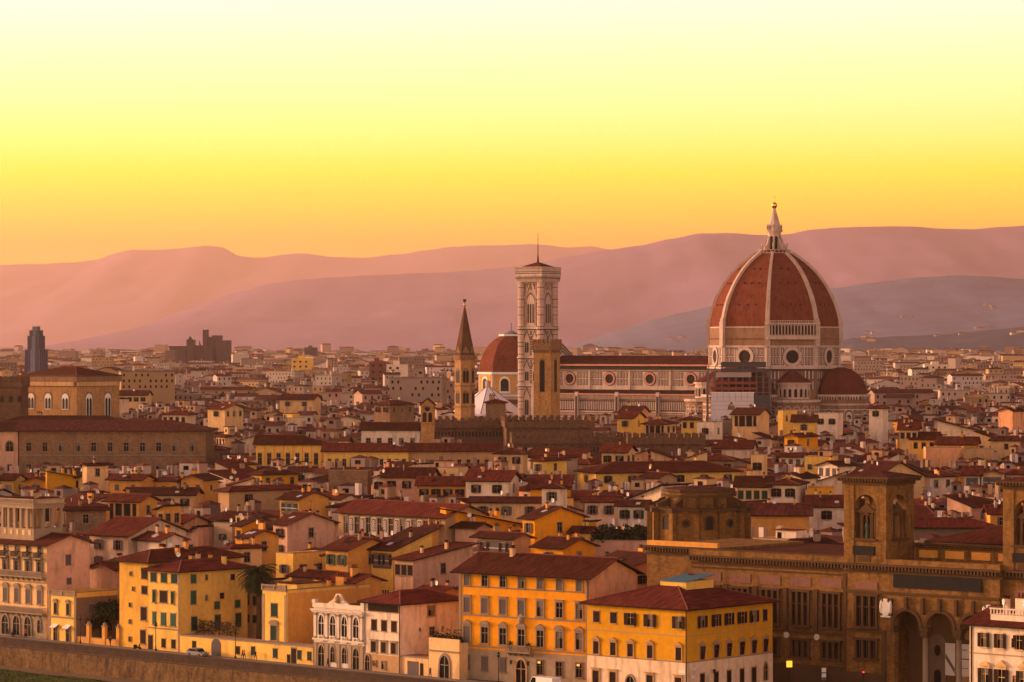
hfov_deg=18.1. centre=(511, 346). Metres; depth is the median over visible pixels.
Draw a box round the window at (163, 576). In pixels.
[160,572,166,582]
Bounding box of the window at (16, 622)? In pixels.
[12,614,20,634]
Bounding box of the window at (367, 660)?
[364,653,370,670]
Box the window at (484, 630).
[479,621,489,644]
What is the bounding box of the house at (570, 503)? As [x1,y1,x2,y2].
[567,497,584,513]
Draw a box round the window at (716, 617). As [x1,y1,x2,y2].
[712,613,721,627]
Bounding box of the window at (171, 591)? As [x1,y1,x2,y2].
[170,590,174,604]
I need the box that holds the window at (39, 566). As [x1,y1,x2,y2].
[36,561,42,571]
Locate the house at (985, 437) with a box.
[974,427,992,447]
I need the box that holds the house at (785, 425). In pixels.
[778,410,796,435]
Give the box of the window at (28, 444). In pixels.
[25,442,31,451]
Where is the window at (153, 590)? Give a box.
[151,589,155,602]
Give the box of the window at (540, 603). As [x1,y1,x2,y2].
[534,598,544,617]
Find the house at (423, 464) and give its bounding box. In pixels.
[411,460,433,466]
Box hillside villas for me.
[667,303,1023,341]
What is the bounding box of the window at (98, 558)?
[94,556,102,562]
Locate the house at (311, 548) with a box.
[300,542,322,550]
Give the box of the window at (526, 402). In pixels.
[525,400,528,415]
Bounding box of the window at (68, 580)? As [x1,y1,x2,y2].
[66,577,71,584]
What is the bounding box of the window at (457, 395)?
[455,390,459,403]
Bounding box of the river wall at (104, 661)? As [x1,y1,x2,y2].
[0,637,458,681]
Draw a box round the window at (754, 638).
[750,635,758,654]
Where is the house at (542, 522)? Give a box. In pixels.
[516,498,589,552]
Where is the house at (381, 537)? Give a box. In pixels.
[375,527,391,539]
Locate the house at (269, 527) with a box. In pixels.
[265,514,286,531]
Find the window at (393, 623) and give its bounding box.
[390,620,396,632]
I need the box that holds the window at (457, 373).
[455,368,459,382]
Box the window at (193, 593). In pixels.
[190,590,196,604]
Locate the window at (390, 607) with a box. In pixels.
[387,605,392,612]
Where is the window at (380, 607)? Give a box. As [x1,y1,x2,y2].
[378,604,382,611]
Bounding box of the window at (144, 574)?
[140,567,147,579]
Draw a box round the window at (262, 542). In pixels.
[261,541,267,551]
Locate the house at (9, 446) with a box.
[0,421,18,472]
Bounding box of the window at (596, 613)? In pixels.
[592,610,599,622]
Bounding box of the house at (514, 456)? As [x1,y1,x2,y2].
[491,443,531,473]
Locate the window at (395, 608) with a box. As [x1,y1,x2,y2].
[393,605,398,612]
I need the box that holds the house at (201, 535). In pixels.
[186,524,213,546]
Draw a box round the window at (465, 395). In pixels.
[462,390,468,403]
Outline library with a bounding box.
[643,470,1023,681]
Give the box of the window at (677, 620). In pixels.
[672,615,683,629]
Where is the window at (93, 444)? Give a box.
[90,442,96,451]
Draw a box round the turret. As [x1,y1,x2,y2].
[483,393,507,420]
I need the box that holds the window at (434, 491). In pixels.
[431,488,440,494]
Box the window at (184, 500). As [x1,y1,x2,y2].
[180,498,188,506]
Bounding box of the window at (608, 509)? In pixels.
[604,505,613,514]
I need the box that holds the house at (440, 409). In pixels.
[417,400,449,419]
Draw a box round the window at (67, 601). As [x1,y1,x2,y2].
[65,599,70,615]
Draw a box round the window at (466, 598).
[461,594,471,613]
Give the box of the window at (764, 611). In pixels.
[762,608,767,621]
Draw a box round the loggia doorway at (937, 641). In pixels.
[929,634,946,681]
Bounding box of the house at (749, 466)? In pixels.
[744,460,773,471]
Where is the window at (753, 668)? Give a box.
[751,666,756,681]
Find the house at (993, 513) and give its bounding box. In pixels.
[981,497,1022,525]
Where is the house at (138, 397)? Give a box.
[119,389,152,408]
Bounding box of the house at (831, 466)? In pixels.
[813,455,860,479]
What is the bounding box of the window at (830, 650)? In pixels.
[818,639,841,661]
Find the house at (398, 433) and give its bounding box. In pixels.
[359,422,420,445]
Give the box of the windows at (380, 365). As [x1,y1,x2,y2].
[372,364,381,379]
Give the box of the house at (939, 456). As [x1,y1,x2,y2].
[924,446,965,467]
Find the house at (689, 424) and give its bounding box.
[678,412,702,436]
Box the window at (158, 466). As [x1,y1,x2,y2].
[155,464,161,469]
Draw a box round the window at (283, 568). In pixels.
[279,564,287,573]
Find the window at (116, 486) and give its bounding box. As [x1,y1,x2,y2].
[114,484,118,489]
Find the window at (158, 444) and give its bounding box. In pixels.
[155,442,161,451]
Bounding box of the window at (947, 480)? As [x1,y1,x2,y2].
[945,479,949,487]
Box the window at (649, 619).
[643,613,655,627]
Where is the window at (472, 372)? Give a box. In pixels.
[471,368,473,382]
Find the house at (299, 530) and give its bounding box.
[267,509,339,551]
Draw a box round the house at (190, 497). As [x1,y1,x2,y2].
[122,482,204,513]
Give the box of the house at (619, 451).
[598,440,638,463]
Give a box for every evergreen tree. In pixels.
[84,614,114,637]
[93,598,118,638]
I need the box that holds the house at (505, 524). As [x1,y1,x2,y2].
[434,507,522,530]
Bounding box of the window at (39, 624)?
[37,618,41,632]
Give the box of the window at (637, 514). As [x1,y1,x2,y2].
[633,509,643,518]
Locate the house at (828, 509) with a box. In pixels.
[804,488,843,535]
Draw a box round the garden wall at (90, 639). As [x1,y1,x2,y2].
[77,621,120,645]
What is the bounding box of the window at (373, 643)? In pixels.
[369,639,377,652]
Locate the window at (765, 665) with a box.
[763,660,768,680]
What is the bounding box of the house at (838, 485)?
[816,468,850,494]
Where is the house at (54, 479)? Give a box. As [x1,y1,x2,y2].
[41,467,77,490]
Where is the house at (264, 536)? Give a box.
[234,519,284,577]
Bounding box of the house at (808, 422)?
[790,407,819,433]
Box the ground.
[466,679,500,681]
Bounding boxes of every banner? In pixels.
[945,642,954,675]
[962,643,969,676]
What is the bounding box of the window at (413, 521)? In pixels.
[411,518,416,526]
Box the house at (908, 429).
[896,418,921,455]
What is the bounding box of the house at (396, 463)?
[371,461,416,494]
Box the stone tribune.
[645,485,752,541]
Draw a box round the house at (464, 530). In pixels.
[449,508,492,547]
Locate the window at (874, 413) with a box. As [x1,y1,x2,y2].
[872,411,878,416]
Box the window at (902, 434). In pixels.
[900,432,904,438]
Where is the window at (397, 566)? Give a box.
[394,564,400,575]
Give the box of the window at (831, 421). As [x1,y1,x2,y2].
[829,418,834,424]
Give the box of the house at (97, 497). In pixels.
[64,485,110,504]
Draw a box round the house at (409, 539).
[366,526,438,592]
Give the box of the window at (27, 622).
[23,615,31,635]
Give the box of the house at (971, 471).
[961,460,984,485]
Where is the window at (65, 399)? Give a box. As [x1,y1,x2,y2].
[61,392,69,409]
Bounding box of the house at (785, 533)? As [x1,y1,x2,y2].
[752,528,805,539]
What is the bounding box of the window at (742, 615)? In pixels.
[738,610,746,624]
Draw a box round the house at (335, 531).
[329,517,337,540]
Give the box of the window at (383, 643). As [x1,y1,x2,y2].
[379,640,387,653]
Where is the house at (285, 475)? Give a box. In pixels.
[247,460,302,484]
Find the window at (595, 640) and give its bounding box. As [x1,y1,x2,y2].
[591,636,600,654]
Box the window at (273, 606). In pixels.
[270,602,277,617]
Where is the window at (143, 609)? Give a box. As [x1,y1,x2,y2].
[139,606,146,620]
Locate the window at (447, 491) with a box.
[443,488,452,496]
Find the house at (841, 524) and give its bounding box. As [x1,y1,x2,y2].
[837,522,843,541]
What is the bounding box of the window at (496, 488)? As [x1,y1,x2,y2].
[492,484,501,493]
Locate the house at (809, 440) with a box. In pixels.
[781,429,821,451]
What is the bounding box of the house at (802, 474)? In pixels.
[777,460,820,493]
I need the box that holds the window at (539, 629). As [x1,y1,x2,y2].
[534,624,544,648]
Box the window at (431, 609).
[426,605,435,616]
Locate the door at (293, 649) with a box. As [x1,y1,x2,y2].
[291,647,295,662]
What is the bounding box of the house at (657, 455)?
[647,448,683,460]
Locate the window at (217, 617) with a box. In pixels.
[214,614,220,628]
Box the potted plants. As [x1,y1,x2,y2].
[431,628,464,642]
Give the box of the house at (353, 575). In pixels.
[321,564,387,596]
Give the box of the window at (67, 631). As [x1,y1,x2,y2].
[65,627,70,641]
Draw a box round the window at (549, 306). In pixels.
[546,304,550,322]
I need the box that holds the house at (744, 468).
[734,466,746,474]
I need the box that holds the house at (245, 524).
[229,513,266,543]
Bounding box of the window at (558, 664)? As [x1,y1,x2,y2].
[554,661,562,677]
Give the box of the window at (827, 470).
[825,468,829,475]
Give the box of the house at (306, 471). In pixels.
[287,461,318,480]
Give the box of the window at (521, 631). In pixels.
[516,623,526,647]
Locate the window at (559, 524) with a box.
[556,522,562,532]
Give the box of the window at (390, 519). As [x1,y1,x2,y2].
[387,517,393,536]
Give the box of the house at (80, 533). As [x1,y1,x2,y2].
[69,531,89,538]
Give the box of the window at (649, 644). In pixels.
[645,640,654,659]
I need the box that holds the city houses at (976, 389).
[0,343,1023,553]
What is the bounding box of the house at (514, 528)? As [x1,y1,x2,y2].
[511,524,522,531]
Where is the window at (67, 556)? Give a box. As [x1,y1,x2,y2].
[65,554,71,565]
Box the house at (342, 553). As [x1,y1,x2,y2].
[319,524,383,572]
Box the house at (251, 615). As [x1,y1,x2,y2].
[247,564,288,638]
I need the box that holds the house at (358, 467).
[344,456,374,469]
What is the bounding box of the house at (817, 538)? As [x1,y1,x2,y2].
[786,529,842,544]
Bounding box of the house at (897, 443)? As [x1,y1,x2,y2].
[896,439,899,448]
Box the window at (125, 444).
[123,442,129,451]
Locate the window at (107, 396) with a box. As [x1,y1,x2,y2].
[104,391,111,415]
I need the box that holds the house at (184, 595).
[141,544,252,651]
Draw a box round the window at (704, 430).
[702,428,708,433]
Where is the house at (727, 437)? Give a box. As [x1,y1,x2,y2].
[722,433,746,439]
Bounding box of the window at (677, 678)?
[672,674,683,681]
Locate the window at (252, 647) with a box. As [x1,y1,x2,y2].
[251,646,254,655]
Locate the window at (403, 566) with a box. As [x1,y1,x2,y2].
[400,564,406,575]
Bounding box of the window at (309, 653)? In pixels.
[306,651,311,660]
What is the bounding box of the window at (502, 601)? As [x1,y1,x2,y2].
[497,596,507,615]
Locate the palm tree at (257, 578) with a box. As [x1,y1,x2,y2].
[236,564,277,638]
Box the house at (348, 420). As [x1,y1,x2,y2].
[339,413,362,427]
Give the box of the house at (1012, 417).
[996,404,1023,432]
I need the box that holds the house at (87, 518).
[56,498,110,531]
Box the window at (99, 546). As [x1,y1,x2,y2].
[94,539,102,549]
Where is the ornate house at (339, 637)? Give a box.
[310,590,388,669]
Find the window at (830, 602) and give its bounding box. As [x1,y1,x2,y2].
[818,591,841,629]
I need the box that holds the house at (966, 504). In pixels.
[943,490,992,521]
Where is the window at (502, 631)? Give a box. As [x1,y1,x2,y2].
[497,622,507,645]
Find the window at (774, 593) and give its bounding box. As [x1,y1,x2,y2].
[758,587,780,625]
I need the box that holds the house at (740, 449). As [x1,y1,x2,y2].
[706,434,758,458]
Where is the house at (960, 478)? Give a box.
[957,458,1000,492]
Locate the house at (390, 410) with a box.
[371,397,416,421]
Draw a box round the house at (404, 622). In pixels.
[357,588,458,673]
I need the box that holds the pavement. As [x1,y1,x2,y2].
[0,635,485,681]
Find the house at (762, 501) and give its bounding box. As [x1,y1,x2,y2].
[744,498,771,502]
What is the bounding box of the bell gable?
[419,398,436,442]
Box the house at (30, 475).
[24,468,52,479]
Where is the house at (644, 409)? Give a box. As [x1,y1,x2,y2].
[617,402,650,421]
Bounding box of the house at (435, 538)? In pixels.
[419,518,442,546]
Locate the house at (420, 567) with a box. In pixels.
[388,540,478,590]
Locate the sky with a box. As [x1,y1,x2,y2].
[0,0,1023,264]
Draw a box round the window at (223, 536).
[219,533,225,540]
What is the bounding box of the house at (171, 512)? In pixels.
[152,499,186,525]
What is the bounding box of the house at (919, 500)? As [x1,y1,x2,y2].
[914,486,939,505]
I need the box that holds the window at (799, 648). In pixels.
[788,637,811,659]
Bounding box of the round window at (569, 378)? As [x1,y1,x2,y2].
[566,374,572,382]
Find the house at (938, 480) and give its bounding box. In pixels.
[925,467,958,497]
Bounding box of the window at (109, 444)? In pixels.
[107,442,112,451]
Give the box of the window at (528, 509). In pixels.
[525,506,534,513]
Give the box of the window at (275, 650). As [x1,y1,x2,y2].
[272,648,277,657]
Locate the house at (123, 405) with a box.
[119,398,131,415]
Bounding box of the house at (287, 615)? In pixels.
[261,572,369,643]
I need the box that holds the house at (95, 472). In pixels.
[78,457,112,491]
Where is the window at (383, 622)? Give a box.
[380,619,386,631]
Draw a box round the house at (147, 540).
[131,524,190,551]
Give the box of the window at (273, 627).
[268,620,278,641]
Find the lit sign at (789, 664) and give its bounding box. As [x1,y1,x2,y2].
[786,661,791,681]
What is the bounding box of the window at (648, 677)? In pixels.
[644,672,654,681]
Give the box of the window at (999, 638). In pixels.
[994,632,1005,649]
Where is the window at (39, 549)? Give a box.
[37,547,42,557]
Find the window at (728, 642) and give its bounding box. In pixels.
[725,638,732,657]
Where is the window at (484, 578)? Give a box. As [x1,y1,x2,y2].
[480,575,488,586]
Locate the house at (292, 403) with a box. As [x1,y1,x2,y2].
[277,390,322,422]
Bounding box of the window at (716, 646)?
[712,639,720,658]
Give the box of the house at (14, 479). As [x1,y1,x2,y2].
[0,469,28,494]
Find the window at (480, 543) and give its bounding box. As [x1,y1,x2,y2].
[479,541,487,548]
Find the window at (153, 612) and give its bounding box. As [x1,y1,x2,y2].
[151,611,155,625]
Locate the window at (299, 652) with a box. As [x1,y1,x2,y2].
[296,649,301,659]
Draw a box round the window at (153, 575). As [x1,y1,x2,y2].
[149,572,156,582]
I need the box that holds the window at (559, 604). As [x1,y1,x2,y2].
[554,599,564,618]
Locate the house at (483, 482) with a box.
[461,465,522,497]
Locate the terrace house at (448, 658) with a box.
[428,637,468,678]
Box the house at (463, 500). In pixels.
[456,498,470,504]
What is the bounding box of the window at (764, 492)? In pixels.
[761,490,767,499]
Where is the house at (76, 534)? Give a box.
[54,520,91,540]
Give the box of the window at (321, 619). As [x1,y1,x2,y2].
[317,612,324,635]
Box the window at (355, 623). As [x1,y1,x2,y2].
[352,615,359,638]
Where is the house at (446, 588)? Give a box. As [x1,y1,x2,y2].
[415,578,458,595]
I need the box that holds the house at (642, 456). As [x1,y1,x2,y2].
[635,450,650,460]
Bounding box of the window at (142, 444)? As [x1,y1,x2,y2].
[139,442,145,451]
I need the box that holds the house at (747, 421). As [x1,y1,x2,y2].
[729,404,771,439]
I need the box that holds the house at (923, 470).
[898,458,933,489]
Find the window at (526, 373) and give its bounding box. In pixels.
[525,371,528,381]
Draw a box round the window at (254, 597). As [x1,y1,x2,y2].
[252,595,256,605]
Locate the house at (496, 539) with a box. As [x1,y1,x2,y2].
[469,523,536,552]
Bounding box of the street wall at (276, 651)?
[179,633,313,664]
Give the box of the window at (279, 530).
[276,528,282,538]
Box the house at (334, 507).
[325,497,363,520]
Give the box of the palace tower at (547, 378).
[532,339,561,419]
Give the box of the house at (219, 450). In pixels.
[214,441,230,465]
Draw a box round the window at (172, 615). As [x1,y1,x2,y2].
[169,612,175,626]
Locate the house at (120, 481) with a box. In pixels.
[104,468,157,493]
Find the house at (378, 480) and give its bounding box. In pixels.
[368,468,383,496]
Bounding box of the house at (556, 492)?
[537,479,571,507]
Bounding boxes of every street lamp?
[79,614,81,642]
[154,621,156,650]
[234,628,236,657]
[497,651,499,681]
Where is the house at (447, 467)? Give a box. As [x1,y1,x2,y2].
[430,460,467,475]
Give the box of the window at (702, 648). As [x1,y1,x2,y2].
[698,641,706,660]
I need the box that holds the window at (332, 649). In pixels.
[330,645,335,662]
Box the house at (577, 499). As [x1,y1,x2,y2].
[571,484,608,513]
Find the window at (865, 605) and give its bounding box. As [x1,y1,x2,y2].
[852,593,878,628]
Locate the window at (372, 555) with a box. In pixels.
[371,553,379,564]
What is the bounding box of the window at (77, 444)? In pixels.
[74,442,80,451]
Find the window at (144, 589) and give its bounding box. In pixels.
[141,585,147,594]
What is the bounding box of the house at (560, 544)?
[528,531,600,555]
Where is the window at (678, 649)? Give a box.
[674,642,682,661]
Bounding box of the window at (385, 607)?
[383,605,387,612]
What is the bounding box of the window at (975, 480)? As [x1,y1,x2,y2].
[968,478,976,485]
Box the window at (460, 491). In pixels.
[455,488,463,496]
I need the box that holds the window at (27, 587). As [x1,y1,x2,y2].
[24,584,31,604]
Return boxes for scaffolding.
[706,362,770,421]
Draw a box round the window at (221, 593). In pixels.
[220,592,224,598]
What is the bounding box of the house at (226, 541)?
[219,533,235,549]
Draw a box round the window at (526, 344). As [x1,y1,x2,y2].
[525,342,528,352]
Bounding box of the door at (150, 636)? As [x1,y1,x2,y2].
[148,634,152,648]
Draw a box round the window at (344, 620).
[340,614,347,637]
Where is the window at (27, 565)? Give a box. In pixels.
[24,560,30,570]
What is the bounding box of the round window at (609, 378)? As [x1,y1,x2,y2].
[606,374,612,382]
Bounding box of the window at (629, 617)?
[624,612,635,626]
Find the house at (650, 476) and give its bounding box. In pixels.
[637,466,680,483]
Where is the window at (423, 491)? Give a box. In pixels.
[419,488,428,495]
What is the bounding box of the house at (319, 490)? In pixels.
[294,483,330,492]
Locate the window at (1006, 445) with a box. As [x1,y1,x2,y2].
[1004,443,1008,449]
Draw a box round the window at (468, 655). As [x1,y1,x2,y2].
[467,655,469,669]
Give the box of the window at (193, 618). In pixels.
[191,616,197,631]
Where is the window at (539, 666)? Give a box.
[535,659,543,675]
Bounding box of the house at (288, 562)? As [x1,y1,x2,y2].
[275,550,325,580]
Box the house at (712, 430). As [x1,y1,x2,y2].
[697,421,722,439]
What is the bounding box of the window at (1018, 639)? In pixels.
[1013,634,1023,650]
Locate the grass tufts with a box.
[0,670,101,681]
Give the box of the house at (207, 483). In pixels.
[176,468,223,502]
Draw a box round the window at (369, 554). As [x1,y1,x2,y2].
[368,553,370,564]
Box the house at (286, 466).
[276,457,303,468]
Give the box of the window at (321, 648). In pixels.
[317,643,324,665]
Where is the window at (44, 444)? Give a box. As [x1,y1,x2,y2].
[42,442,47,451]
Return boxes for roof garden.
[591,523,646,542]
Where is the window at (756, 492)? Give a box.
[753,490,759,499]
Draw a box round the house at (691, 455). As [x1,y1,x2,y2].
[681,442,709,460]
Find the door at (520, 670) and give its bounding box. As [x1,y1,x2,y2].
[514,657,526,681]
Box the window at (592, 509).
[587,505,597,514]
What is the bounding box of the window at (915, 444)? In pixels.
[913,442,917,448]
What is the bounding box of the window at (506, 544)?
[499,542,507,551]
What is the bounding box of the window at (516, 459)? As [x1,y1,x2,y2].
[512,456,520,463]
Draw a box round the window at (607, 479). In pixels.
[604,476,611,483]
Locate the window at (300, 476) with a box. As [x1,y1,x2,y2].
[298,474,304,480]
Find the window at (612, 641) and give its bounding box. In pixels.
[608,637,617,656]
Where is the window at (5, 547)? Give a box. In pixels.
[3,544,7,555]
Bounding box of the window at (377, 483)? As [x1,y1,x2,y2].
[374,481,382,489]
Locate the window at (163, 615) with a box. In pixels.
[160,612,166,626]
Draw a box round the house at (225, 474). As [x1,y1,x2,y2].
[208,467,249,487]
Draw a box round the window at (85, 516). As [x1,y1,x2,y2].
[82,514,89,523]
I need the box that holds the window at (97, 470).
[95,468,99,476]
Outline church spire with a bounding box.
[453,299,476,420]
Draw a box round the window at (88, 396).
[85,392,92,414]
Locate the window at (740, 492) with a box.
[738,490,743,499]
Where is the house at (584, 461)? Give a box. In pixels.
[577,452,601,468]
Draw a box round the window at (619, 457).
[615,455,623,460]
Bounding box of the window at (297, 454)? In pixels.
[295,452,299,461]
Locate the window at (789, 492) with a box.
[785,488,794,497]
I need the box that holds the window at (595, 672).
[590,667,600,681]
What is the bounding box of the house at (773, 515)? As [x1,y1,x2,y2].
[746,497,813,536]
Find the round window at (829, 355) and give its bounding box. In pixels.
[827,350,831,362]
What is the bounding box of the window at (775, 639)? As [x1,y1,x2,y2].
[772,636,780,656]
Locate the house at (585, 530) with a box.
[566,520,600,541]
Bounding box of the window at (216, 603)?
[214,601,219,609]
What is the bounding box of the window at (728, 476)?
[724,474,731,480]
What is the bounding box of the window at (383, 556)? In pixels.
[382,554,391,565]
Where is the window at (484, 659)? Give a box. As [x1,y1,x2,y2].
[480,655,487,671]
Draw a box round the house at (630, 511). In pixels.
[613,492,652,526]
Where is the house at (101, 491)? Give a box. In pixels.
[78,489,110,493]
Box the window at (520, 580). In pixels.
[516,577,524,588]
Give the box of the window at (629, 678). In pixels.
[625,674,634,681]
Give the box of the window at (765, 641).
[762,634,769,652]
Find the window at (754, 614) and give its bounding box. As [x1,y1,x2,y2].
[750,609,758,623]
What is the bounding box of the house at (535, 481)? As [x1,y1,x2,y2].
[526,472,574,496]
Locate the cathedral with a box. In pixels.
[531,196,870,422]
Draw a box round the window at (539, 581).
[535,578,543,589]
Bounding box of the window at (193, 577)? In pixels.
[190,574,196,583]
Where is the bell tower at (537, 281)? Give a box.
[514,254,561,419]
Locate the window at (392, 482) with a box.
[387,480,395,485]
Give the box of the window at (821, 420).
[817,418,823,424]
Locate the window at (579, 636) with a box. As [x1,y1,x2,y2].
[573,626,584,651]
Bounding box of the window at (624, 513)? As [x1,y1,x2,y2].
[619,509,629,518]
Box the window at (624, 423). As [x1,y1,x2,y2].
[622,421,627,426]
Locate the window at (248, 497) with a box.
[245,494,252,501]
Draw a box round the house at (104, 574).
[90,553,122,623]
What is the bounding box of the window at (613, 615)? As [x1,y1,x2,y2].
[609,611,616,623]
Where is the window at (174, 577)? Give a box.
[170,573,177,583]
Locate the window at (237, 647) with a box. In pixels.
[236,646,239,654]
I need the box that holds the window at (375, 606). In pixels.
[373,604,377,611]
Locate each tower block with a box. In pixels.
[292,356,313,370]
[304,346,317,355]
[369,358,385,383]
[387,361,407,376]
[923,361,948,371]
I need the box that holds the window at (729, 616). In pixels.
[725,612,733,625]
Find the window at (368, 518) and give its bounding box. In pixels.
[365,516,370,533]
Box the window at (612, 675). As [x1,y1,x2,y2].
[607,669,617,681]
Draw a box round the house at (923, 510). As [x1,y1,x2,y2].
[914,499,946,516]
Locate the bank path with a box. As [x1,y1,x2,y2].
[0,665,152,681]
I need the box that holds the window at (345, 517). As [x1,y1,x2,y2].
[342,515,348,534]
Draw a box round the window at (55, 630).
[53,626,57,640]
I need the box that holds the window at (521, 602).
[516,597,525,616]
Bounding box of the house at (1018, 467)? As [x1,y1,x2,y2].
[995,465,1023,470]
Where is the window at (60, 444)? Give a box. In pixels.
[58,442,64,451]
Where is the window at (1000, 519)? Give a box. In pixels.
[998,517,1002,524]
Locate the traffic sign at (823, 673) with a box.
[821,667,825,679]
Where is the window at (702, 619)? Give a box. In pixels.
[698,615,707,628]
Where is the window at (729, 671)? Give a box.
[726,669,731,681]
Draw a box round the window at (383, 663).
[380,660,385,669]
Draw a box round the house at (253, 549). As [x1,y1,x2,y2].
[221,536,267,575]
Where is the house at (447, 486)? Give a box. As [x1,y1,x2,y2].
[414,471,465,502]
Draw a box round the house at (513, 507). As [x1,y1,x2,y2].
[467,491,541,522]
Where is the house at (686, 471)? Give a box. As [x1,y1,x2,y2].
[573,456,743,489]
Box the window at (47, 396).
[44,391,51,408]
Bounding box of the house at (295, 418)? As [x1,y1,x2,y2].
[269,413,305,429]
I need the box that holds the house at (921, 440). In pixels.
[908,428,941,460]
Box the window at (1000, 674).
[994,660,1007,681]
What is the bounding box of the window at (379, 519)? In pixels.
[376,517,381,536]
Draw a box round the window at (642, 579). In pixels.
[638,575,646,584]
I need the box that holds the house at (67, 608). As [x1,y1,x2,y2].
[48,588,117,641]
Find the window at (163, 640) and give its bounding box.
[160,638,165,647]
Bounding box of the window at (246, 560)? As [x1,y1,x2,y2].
[243,552,250,562]
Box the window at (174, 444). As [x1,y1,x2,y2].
[172,442,177,451]
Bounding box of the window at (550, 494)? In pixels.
[546,491,556,501]
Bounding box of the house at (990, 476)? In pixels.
[978,463,1006,492]
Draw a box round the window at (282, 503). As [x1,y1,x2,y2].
[280,502,284,511]
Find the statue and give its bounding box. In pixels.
[864,520,869,537]
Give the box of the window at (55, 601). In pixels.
[52,598,57,614]
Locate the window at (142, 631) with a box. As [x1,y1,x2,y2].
[139,629,145,644]
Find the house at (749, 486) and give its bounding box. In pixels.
[732,468,774,500]
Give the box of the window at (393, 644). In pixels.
[389,641,397,654]
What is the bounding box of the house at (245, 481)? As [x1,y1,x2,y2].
[225,476,254,486]
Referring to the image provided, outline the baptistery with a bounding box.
[452,378,517,416]
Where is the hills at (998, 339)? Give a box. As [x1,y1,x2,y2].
[841,327,1023,351]
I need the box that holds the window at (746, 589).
[728,586,750,592]
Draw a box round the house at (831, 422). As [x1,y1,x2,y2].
[815,412,842,438]
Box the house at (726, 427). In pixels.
[722,422,731,435]
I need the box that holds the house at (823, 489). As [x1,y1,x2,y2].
[807,485,833,494]
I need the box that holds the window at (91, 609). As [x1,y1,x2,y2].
[88,603,94,613]
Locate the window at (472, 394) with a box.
[471,390,473,403]
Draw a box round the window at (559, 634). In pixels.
[553,625,564,649]
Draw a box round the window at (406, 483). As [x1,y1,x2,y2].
[402,480,410,488]
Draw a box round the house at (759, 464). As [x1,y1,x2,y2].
[751,454,766,475]
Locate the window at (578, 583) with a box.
[574,580,582,592]
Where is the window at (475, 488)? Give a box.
[471,484,480,493]
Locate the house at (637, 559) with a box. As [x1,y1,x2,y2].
[604,544,646,588]
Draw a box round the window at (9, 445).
[5,440,13,450]
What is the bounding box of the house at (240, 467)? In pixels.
[211,455,257,476]
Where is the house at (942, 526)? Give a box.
[914,510,995,540]
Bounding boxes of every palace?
[0,376,29,420]
[0,498,97,638]
[2,411,126,420]
[13,420,218,472]
[252,434,326,467]
[320,443,411,466]
[332,498,493,544]
[405,437,503,463]
[435,416,501,442]
[450,545,645,681]
[501,415,594,447]
[510,432,629,459]
[626,433,705,453]
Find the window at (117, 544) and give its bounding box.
[113,539,121,550]
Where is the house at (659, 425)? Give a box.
[640,411,678,437]
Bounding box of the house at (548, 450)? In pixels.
[528,447,593,457]
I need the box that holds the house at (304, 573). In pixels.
[285,555,337,583]
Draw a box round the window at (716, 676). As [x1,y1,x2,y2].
[714,670,718,681]
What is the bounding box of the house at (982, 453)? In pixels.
[964,447,993,461]
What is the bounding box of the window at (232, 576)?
[230,574,234,579]
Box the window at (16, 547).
[14,545,18,555]
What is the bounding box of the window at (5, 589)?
[1,582,8,602]
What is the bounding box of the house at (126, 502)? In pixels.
[101,488,162,520]
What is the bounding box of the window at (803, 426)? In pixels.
[800,424,806,430]
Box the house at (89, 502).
[76,496,106,521]
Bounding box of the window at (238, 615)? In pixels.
[235,612,241,627]
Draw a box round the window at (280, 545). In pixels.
[279,544,282,551]
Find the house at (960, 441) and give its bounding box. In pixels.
[934,431,981,447]
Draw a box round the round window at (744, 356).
[739,350,749,361]
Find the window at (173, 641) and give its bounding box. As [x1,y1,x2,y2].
[170,639,175,648]
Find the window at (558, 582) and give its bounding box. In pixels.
[554,579,562,590]
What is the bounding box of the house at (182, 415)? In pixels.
[159,402,198,423]
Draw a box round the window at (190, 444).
[188,442,194,451]
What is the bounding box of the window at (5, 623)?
[1,613,9,633]
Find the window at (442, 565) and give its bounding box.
[440,562,446,574]
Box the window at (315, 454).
[313,453,318,465]
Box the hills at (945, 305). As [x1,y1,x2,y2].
[566,275,1023,352]
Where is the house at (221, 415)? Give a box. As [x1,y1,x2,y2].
[205,400,246,431]
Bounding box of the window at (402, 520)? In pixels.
[400,518,404,530]
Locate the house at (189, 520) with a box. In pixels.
[181,508,212,528]
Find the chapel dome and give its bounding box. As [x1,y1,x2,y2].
[477,323,517,399]
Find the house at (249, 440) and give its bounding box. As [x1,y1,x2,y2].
[231,432,255,452]
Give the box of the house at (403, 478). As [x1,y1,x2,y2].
[380,464,441,500]
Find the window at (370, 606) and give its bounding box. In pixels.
[367,603,372,610]
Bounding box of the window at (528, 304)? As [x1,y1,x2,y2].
[527,304,533,322]
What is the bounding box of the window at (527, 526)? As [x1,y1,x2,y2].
[524,522,531,532]
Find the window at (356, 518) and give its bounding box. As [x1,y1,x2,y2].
[354,515,359,534]
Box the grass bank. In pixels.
[0,669,108,681]
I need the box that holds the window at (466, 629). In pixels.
[461,619,471,643]
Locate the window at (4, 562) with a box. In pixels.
[2,559,7,569]
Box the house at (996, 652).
[960,592,1023,681]
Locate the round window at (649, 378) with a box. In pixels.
[646,374,653,383]
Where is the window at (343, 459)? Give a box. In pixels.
[342,458,345,466]
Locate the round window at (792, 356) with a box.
[786,350,798,362]
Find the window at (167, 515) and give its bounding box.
[165,513,170,521]
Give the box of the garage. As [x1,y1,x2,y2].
[400,654,428,675]
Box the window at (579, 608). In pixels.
[573,601,583,619]
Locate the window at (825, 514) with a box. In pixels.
[821,510,831,519]
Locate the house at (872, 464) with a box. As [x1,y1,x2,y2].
[848,458,928,497]

